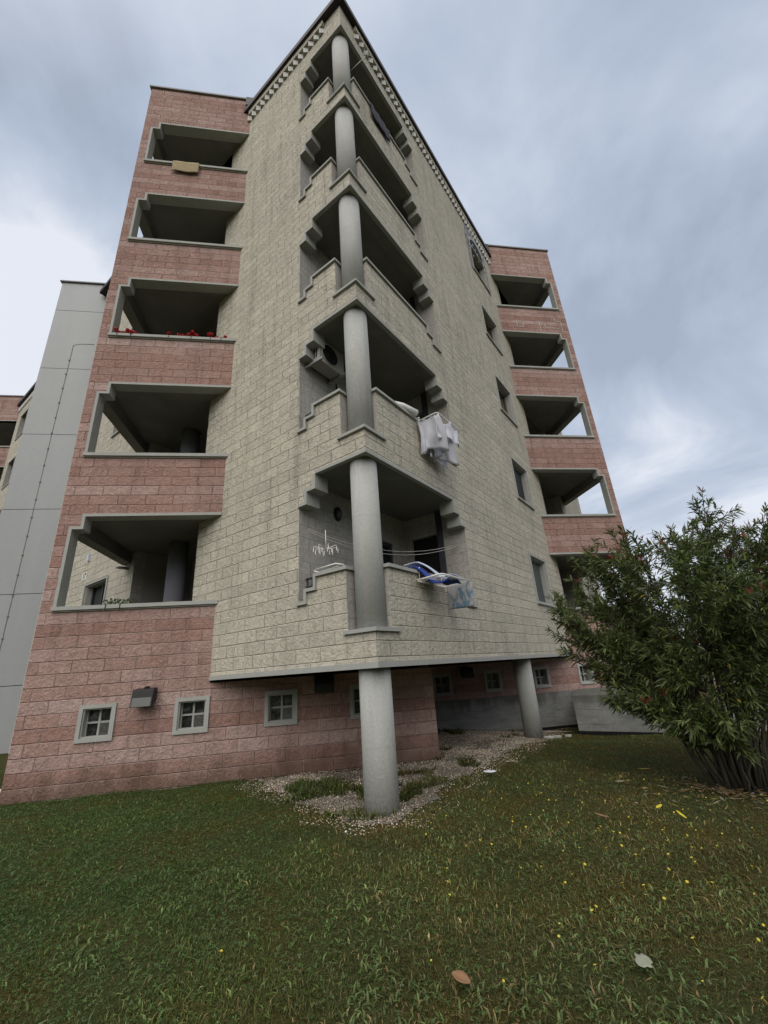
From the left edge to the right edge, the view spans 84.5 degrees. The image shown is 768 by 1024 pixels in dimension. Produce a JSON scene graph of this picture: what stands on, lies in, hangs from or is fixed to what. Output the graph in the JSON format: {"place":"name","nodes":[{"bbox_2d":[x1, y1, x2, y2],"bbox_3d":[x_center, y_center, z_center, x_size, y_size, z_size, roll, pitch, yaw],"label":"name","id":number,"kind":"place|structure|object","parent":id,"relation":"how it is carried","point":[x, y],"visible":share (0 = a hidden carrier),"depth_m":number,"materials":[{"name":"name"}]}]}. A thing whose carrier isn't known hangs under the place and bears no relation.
{"place":"outdoors","nodes":[
{"label":"outdoors","id":0,"kind":"place"},
{"bbox_2d":[0,650,767,1023],"bbox_3d":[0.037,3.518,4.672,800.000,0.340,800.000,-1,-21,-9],"label":"lawn","id":1,"kind":"structure","parent":0,"point":[760,818],"depth_m":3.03,"materials":[{"name":"plant"}]},
{"bbox_2d":[0,382,35,514],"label":"neighbouring block","id":2,"kind":"structure","parent":1,"relation":"on","point":[14,409],"depth_m":24.23,"materials":[{"name":"concrete"}]},
{"bbox_2d":[1,456,15,489],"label":"window","id":3,"kind":"structure","parent":2,"relation":"in","point":[2,488],"depth_m":22.64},
{"bbox_2d":[14,408,28,440],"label":"window","id":4,"kind":"structure","parent":2,"relation":"in","point":[16,437],"depth_m":23.68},
{"bbox_2d":[0,280,105,753],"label":"lift tower","id":5,"kind":"structure","parent":1,"relation":"on","point":[31,510],"depth_m":15.29,"materials":[{"name":"metal"}]},
{"bbox_2d":[0,0,640,815],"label":"apartment building","id":6,"kind":"structure","parent":1,"relation":"on","point":[298,218],"depth_m":9.00,"materials":[{"name":"concrete"}]},
{"bbox_2d":[81,575,108,605],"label":"window","id":7,"kind":"structure","parent":6,"relation":"in","point":[95,593],"depth_m":11.41,"materials":[{"name":"grey glass"}]},
{"bbox_2d":[73,703,116,743],"bbox_3d":[-4.638,3.412,6.855,0.550,0.550,0.190,-1,-21,-9],"label":"cellar window","id":8,"kind":"structure","parent":6,"relation":"in","point":[94,720],"depth_m":6.85,"materials":[{"name":"white glass"}]},
{"bbox_2d":[110,426,118,437],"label":"window","id":9,"kind":"structure","parent":6,"relation":"in","point":[116,431],"depth_m":13.16,"materials":[{"name":"white glass"}]},
{"bbox_2d":[103,598,135,609],"bbox_3d":[-4.780,1.683,7.620,0.459,0.235,0.488,-1,-21,-9],"label":"flower box","id":10,"kind":"object","parent":6,"relation":"on","point":[118,601],"visible":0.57,"depth_m":7.55,"materials":[{"name":"metal"}]},
{"bbox_2d":[114,327,137,336],"bbox_3d":[-5.823,-3.944,9.612,0.525,0.285,0.521,-1,-21,-9],"label":"flower box","id":11,"kind":"object","parent":6,"relation":"on","point":[127,330],"visible":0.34,"depth_m":9.44,"materials":[{"name":"metal"}]},
{"bbox_2d":[130,686,157,707],"bbox_3d":[-3.928,3.019,6.918,0.330,0.306,0.233,-1,-21,-9],"label":"floodlight","id":12,"kind":"object","parent":6,"relation":"attached to","point":[145,696],"visible":1,"depth_m":6.84,"materials":[{"name":"black plastic"}]},
{"bbox_2d":[165,330,197,339],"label":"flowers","id":13,"kind":"object","parent":6,"relation":"on","point":[187,334],"visible":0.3,"depth_m":9.66,"materials":[{"name":"plant"}]},
{"bbox_2d":[171,160,198,172],"bbox_3d":[-5.444,-9.370,11.697,0.681,0.426,0.362,-1,-21,-9],"label":"yellow mat","id":14,"kind":"object","parent":6,"relation":"on","point":[182,166],"visible":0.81,"depth_m":11.53,"materials":[{"name":"yellow fabric"}]},
{"bbox_2d":[172,696,209,734],"bbox_3d":[-3.206,3.394,7.081,0.550,0.550,0.190,-1,-21,-9],"label":"cellar window","id":15,"kind":"structure","parent":6,"relation":"in","point":[191,713],"depth_m":7.08,"materials":[{"name":"white glass"}]},
{"bbox_2d":[206,332,227,340],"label":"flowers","id":16,"kind":"object","parent":6,"relation":"on","point":[210,334],"visible":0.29,"depth_m":9.74,"materials":[{"name":"plant"}]},
{"bbox_2d":[264,689,297,726],"bbox_3d":[-1.773,3.377,7.308,0.550,0.550,0.190,-1,-21,-9],"label":"cellar window","id":17,"kind":"structure","parent":6,"relation":"in","point":[282,706],"depth_m":7.31,"materials":[{"name":"white glass"}]},
{"bbox_2d":[315,673,333,692],"bbox_3d":[-1.044,2.983,7.374,0.330,0.306,0.233,-1,-21,-9],"label":"floodlight","id":18,"kind":"object","parent":6,"relation":"attached to","point":[324,683],"visible":1,"depth_m":7.29,"materials":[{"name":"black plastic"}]},
{"bbox_2d":[305,342,344,389],"bbox_3d":[-1.032,-2.683,8.301,0.456,1.150,0.985,-18,-25,33],"label":"air conditioner","id":19,"kind":"object","parent":6,"relation":"attached to","point":[327,362],"visible":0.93,"depth_m":8.22,"materials":[{"name":"white plastic"}]},
{"bbox_2d":[313,530,337,555],"bbox_3d":[-0.900,0.458,6.512,0.362,0.369,0.361,-5,-20,1],"label":"clip hanger","id":20,"kind":"object","parent":6,"relation":"hanging from","point":[329,548],"visible":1,"depth_m":6.49,"materials":[{"name":"white plastic"}]},
{"bbox_2d":[314,563,343,571],"bbox_3d":[-0.783,0.865,6.376,0.501,0.101,0.330,-14,-23,26],"label":"folded rack","id":21,"kind":"object","parent":6,"relation":"on","point":[327,566],"visible":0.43,"depth_m":6.28,"materials":[{"name":"white plastic"}]},
{"bbox_2d":[334,507,341,520],"bbox_3d":[-0.815,0.030,7.656,0.093,0.270,0.170,-18,-25,33],"label":"bulkhead lamp","id":22,"kind":"object","parent":6,"relation":"attached to","point":[338,513],"visible":1,"depth_m":7.61,"materials":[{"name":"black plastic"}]},
{"bbox_2d":[349,684,360,718],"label":"cellar window","id":23,"kind":"structure","parent":6,"relation":"in","point":[354,694],"depth_m":7.49,"materials":[{"name":"grey glass"}]},
{"bbox_2d":[350,49,370,70],"bbox_3d":[-0.579,-11.411,10.676,0.565,0.690,0.228,-1,-21,-9],"label":"line bracket","id":24,"kind":"object","parent":6,"relation":"attached to","point":[361,60],"visible":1,"depth_m":10.76,"materials":[{"name":"metal"}]},
{"bbox_2d":[370,102,389,141],"bbox_3d":[-0.091,-10.020,10.879,0.030,0.524,0.782,-18,-25,33],"label":"shade screen","id":25,"kind":"object","parent":6,"relation":"hanging from","point":[379,122],"visible":1,"depth_m":10.86,"materials":[{"name":"grey fabric"}]},
{"bbox_2d":[309,531,455,554],"bbox_3d":[0.125,0.627,7.699,3.193,0.308,0.006,8,-24,-30],"label":"washing line","id":26,"kind":"object","parent":6,"relation":"attached to","point":[383,553],"visible":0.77,"depth_m":7.65,"materials":[{"name":"white fabric"}]},
{"bbox_2d":[309,529,456,551],"bbox_3d":[0.121,0.580,7.717,3.193,0.276,0.006,8,-24,-30],"label":"washing line","id":27,"kind":"object","parent":6,"relation":"attached to","point":[387,550],"visible":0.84,"depth_m":7.79,"materials":[{"name":"white fabric"}]},
{"bbox_2d":[382,541,392,563],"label":"window","id":28,"kind":"structure","parent":6,"relation":"in","point":[387,557],"depth_m":8.74,"materials":[{"name":"black glass"}]},
{"bbox_2d":[395,401,417,416],"bbox_3d":[0.377,-1.911,7.781,0.577,0.175,0.155,12,-26,-36],"label":"ironing board","id":29,"kind":"object","parent":6,"relation":"on","point":[412,411],"visible":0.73,"depth_m":7.78,"materials":[{"name":"white fabric"}]},
{"bbox_2d":[413,535,440,573],"bbox_3d":[1.002,1.582,8.790,0.680,2.170,0.040,-18,-25,33],"label":"balcony door","id":30,"kind":"structure","parent":6,"relation":"in","point":[431,559],"depth_m":9.03,"materials":[{"name":"black glass"}]},
{"bbox_2d":[416,412,458,431],"bbox_3d":[0.976,-1.681,8.212,0.659,0.188,0.922,-18,-25,33],"label":"drying rack","id":31,"kind":"object","parent":6,"relation":"attached to","point":[440,417],"visible":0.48,"depth_m":7.89,"materials":[{"name":"white plastic"}]},
{"bbox_2d":[418,422,429,454],"bbox_3d":[0.792,-1.344,7.981,0.070,0.640,0.484,-18,-25,33],"label":"white garment","id":32,"kind":"object","parent":31,"relation":"hanging from","point":[428,451],"visible":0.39,"depth_m":7.83,"materials":[{"name":"fabric"}]},
{"bbox_2d":[418,414,448,454],"bbox_3d":[0.889,-1.431,7.736,0.520,0.662,0.283,-7,-21,9],"label":"white garment","id":33,"kind":"object","parent":31,"relation":"hanging from","point":[427,428],"visible":0.99,"depth_m":7.76,"materials":[{"name":"fabric"}]},
{"bbox_2d":[426,439,441,457],"bbox_3d":[0.946,-1.342,7.984,0.073,0.659,0.542,-18,-25,33],"label":"white garment","id":34,"kind":"object","parent":31,"relation":"hanging from","point":[437,452],"visible":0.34,"depth_m":7.94,"materials":[{"name":"fabric"}]},
{"bbox_2d":[434,415,441,437],"bbox_3d":[1.013,-1.534,7.771,0.070,0.459,0.346,-18,-25,33],"label":"white garment","id":35,"kind":"object","parent":31,"relation":"hanging from","point":[438,435],"visible":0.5,"depth_m":7.66,"materials":[{"name":"fabric"}]},
{"bbox_2d":[430,449,447,466],"bbox_3d":[1.003,-1.238,8.129,0.070,0.758,0.735,-18,-25,33],"label":"white garment","id":36,"kind":"object","parent":31,"relation":"hanging from","point":[442,463],"visible":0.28,"depth_m":8.01,"materials":[{"name":"fabric"}]},
{"bbox_2d":[433,422,459,465],"bbox_3d":[1.133,-1.249,8.049,0.463,0.816,0.304,-12,-22,19],"label":"white garment","id":37,"kind":"object","parent":31,"relation":"hanging from","point":[450,455],"visible":0.45,"depth_m":7.98,"materials":[{"name":"fabric"}]},
{"bbox_2d":[446,424,458,447],"bbox_3d":[1.315,-1.463,8.106,0.073,0.400,0.489,-18,-25,33],"label":"white garment","id":38,"kind":"object","parent":31,"relation":"hanging from","point":[448,434],"visible":0.8,"depth_m":8.11,"materials":[{"name":"fabric"}]},
{"bbox_2d":[412,567,469,587],"bbox_3d":[0.870,1.020,6.760,0.659,0.238,0.952,-18,-25,33],"label":"drying rack","id":39,"kind":"object","parent":6,"relation":"attached to","point":[429,577],"visible":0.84,"depth_m":6.58,"materials":[{"name":"white plastic"}]},
{"bbox_2d":[411,566,460,585],"bbox_3d":[0.788,1.014,6.684,0.817,0.329,0.458,-8,-21,11],"label":"blue cloth","id":40,"kind":"object","parent":39,"relation":"on","point":[446,581],"visible":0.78,"depth_m":6.62,"materials":[{"name":"blue fabric"}]},
{"bbox_2d":[403,562,444,578],"bbox_3d":[0.643,0.930,6.662,0.721,0.297,0.218,-1,-21,-9],"label":"pale blue towel","id":41,"kind":"object","parent":40,"relation":"on","point":[413,564],"visible":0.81,"depth_m":6.65,"materials":[{"name":"fabric"}]},
{"bbox_2d":[437,574,461,579],"bbox_3d":[1.060,1.039,6.794,0.518,0.104,0.103,7,-23,-27],"label":"pale blue towel","id":42,"kind":"object","parent":39,"relation":"on","point":[452,575],"visible":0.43,"depth_m":6.79,"materials":[{"name":"fabric"}]},
{"bbox_2d":[446,581,473,609],"bbox_3d":[1.253,1.380,6.954,0.462,0.401,0.042,-18,-25,33],"label":"towel","id":43,"kind":"object","parent":39,"relation":"hanging from","point":[460,595],"visible":0.98,"depth_m":6.94,"materials":[{"name":"fabric"}]},
{"bbox_2d":[432,673,452,696],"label":"cellar window","id":44,"kind":"structure","parent":6,"relation":"in","point":[441,682],"depth_m":11.56,"materials":[{"name":"grey glass"}]},
{"bbox_2d":[460,666,473,677],"bbox_3d":[2.273,4.393,11.600,0.330,0.306,0.233,-1,-21,-9],"label":"floodlight","id":45,"kind":"object","parent":6,"relation":"attached to","point":[466,672],"visible":1,"depth_m":11.52,"materials":[{"name":"black plastic"}]},
{"bbox_2d":[469,242,490,293],"bbox_3d":[3.535,-9.252,16.118,0.295,1.382,1.450,-18,-25,33],"label":"window","id":46,"kind":"structure","parent":6,"relation":"in","point":[478,268],"depth_m":16.46,"materials":[{"name":"grey glass"}]},
{"bbox_2d":[480,303,503,355],"bbox_3d":[3.735,-6.449,15.068,0.295,1.382,1.450,-18,-25,33],"label":"window","id":47,"kind":"structure","parent":6,"relation":"in","point":[490,330],"depth_m":15.44,"materials":[{"name":"grey glass"}]},
{"bbox_2d":[483,670,502,691],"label":"cellar window","id":48,"kind":"structure","parent":6,"relation":"in","point":[492,678],"depth_m":11.79,"materials":[{"name":"grey glass"}]},
{"bbox_2d":[494,373,517,426],"bbox_3d":[3.936,-3.646,14.018,0.295,1.382,1.450,-18,-25,33],"label":"window","id":49,"kind":"structure","parent":6,"relation":"in","point":[504,400],"depth_m":14.41,"materials":[{"name":"grey glass"}]},
{"bbox_2d":[510,456,534,509],"bbox_3d":[4.136,-0.843,12.968,0.295,1.382,1.450,-18,-25,33],"label":"window","id":50,"kind":"structure","parent":6,"relation":"in","point":[520,482],"depth_m":13.30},
{"bbox_2d":[528,553,554,607],"bbox_3d":[4.337,1.960,11.918,0.295,1.382,1.450,-18,-25,33],"label":"window","id":51,"kind":"structure","parent":6,"relation":"in","point":[537,567],"depth_m":12.24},
{"bbox_2d":[532,666,551,687],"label":"cellar window","id":52,"kind":"structure","parent":6,"relation":"in","point":[541,675],"depth_m":12.01,"materials":[{"name":"grey glass"}]},
{"bbox_2d":[576,663,595,683],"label":"cellar window","id":53,"kind":"structure","parent":6,"relation":"in","point":[583,680],"depth_m":12.20,"materials":[{"name":"clear glass"}]},
{"bbox_2d":[221,727,573,835],"bbox_3d":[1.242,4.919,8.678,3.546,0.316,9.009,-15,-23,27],"label":"gravel bed","id":54,"kind":"object","parent":1,"relation":"on","point":[335,802],"visible":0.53,"depth_m":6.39,"materials":[{"name":"grey gravel"}]},
{"bbox_2d":[452,970,470,983],"bbox_3d":[0.382,2.308,2.093,0.084,0.014,0.071,5,-7,-7],"label":"dry leaf","id":55,"kind":"object","parent":1,"relation":"on","point":[461,976],"visible":1,"depth_m":2.10,"materials":[{"name":"orange plant"}]},
{"bbox_2d":[634,952,652,967],"bbox_3d":[1.305,2.258,2.125,0.093,0.010,0.084,5,-7,-7],"label":"dry leaf","id":56,"kind":"object","parent":1,"relation":"on","point":[643,960],"visible":1,"depth_m":2.12,"materials":[{"name":"grey plant"}]},
{"bbox_2d":[543,486,767,796],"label":"oleander bush","id":57,"kind":"object","parent":1,"relation":"on","point":[727,620],"visible":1,"depth_m":5.29,"materials":[{"name":"green plant"}]},
{"bbox_2d":[572,677,766,734],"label":"terrace wall","id":58,"kind":"structure","parent":1,"relation":"on","point":[593,717],"depth_m":9.72,"materials":[{"name":"concrete"}]},
{"bbox_2d":[579,768,767,871],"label":"leaf litter","id":59,"kind":"object","parent":1,"relation":"on","point":[730,791],"visible":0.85,"depth_m":4.78,"materials":[{"name":"dry leaves"}]},
{"bbox_2d":[0,0,767,644],"label":"sky","id":60,"kind":"structure","parent":0,"point":[624,141],"materials":[{"name":"grey"}]}
]}

